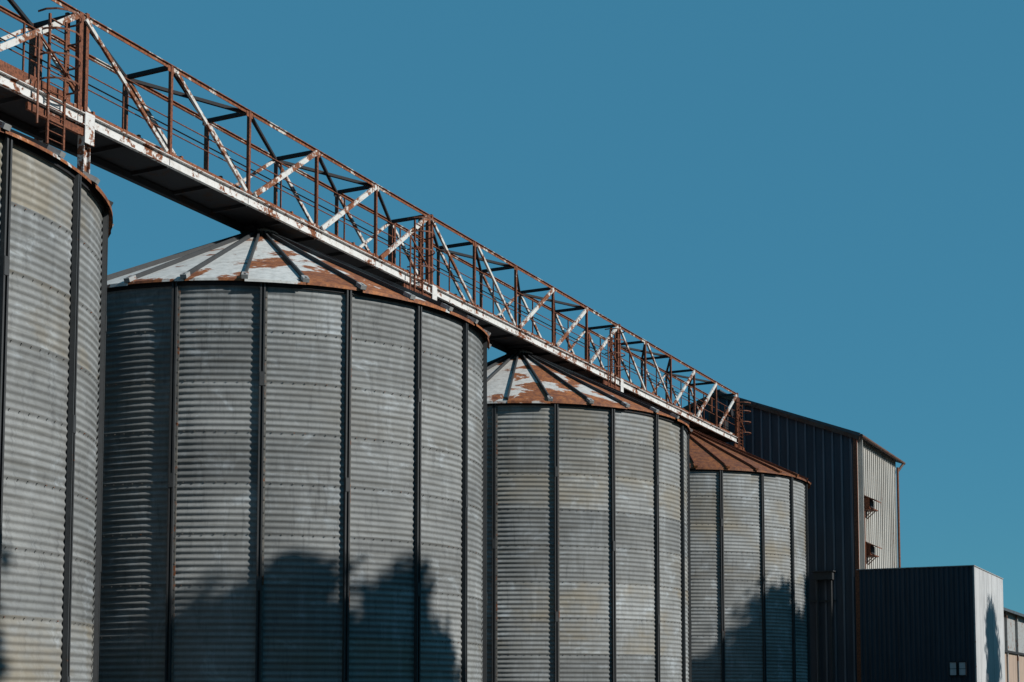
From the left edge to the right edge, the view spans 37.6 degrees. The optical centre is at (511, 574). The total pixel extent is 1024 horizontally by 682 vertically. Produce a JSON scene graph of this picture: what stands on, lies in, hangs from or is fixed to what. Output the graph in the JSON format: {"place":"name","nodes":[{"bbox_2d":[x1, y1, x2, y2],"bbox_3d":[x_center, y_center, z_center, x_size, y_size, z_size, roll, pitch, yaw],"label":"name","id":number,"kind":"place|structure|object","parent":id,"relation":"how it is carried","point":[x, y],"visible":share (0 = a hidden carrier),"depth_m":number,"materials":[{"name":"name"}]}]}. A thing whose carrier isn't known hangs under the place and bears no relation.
{"place":"outdoors","nodes":[
{"label":"outdoors","id":0,"kind":"place"},
{"bbox_2d":[0,0,1023,613],"label":"sky","id":1,"kind":"structure","parent":0,"point":[815,208],"materials":[{"name":"blue"}]},
{"bbox_2d":[683,389,905,681],"bbox_3d":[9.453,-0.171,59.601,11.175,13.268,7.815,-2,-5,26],"label":"metal warehouse","id":2,"kind":"structure","parent":0,"point":[853,511],"depth_m":54.98,"materials":[{"name":"metal"}]},
{"label":"asphalt yard","id":3,"kind":"structure","parent":0,"visible":0},
{"bbox_2d":[0,120,113,681],"bbox_3d":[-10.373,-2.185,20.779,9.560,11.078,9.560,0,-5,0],"label":"grain silo","id":4,"kind":"object","parent":3,"relation":"on","point":[56,220],"visible":1,"depth_m":19.63,"materials":[{"name":"metal"}]},
{"bbox_2d":[92,228,490,681],"bbox_3d":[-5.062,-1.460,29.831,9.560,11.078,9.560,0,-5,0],"label":"grain silo","id":5,"kind":"object","parent":3,"relation":"on","point":[295,465],"visible":0.82,"depth_m":25.70,"materials":[{"name":"metal"}]},
{"bbox_2d":[0,0,750,450],"bbox_3d":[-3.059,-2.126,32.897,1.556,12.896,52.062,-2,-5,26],"label":"conveyor gantry","id":6,"kind":"object","parent":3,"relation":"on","point":[32,104],"visible":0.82,"depth_m":29.67,"materials":[{"name":"white metal"}]},
{"bbox_2d":[482,349,692,681],"bbox_3d":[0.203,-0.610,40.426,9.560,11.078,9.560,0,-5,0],"label":"grain silo","id":7,"kind":"object","parent":3,"relation":"on","point":[588,534],"visible":0.52,"depth_m":36.33,"materials":[{"name":"metal"}]},
{"bbox_2d":[687,428,810,681],"bbox_3d":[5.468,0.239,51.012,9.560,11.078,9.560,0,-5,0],"label":"grain silo","id":8,"kind":"object","parent":3,"relation":"on","point":[750,611],"visible":0.43,"depth_m":47.05,"materials":[{"name":"metal"}]},
{"label":"ground","id":9,"kind":"structure","parent":0,"visible":0},
{"bbox_2d":[856,565,1004,681],"bbox_3d":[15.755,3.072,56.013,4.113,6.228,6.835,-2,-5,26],"label":"lean to shed","id":10,"kind":"object","parent":9,"relation":"on","point":[934,624],"visible":1,"depth_m":53.22,"materials":[{"name":"metal"}]},
{"bbox_2d":[949,662,966,675],"bbox_3d":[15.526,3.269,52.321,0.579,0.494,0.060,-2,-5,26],"label":"windows","id":11,"kind":"structure","parent":10,"relation":"in","point":[962,671],"depth_m":52.30,"materials":[{"name":"glass"}]},
{"bbox_2d":[1003,607,1023,681],"bbox_3d":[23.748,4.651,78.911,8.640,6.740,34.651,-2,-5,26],"label":"outbuilding","id":12,"kind":"structure","parent":9,"relation":"on","point":[1014,642],"depth_m":67.35,"materials":[{"name":"metal"}]}
]}

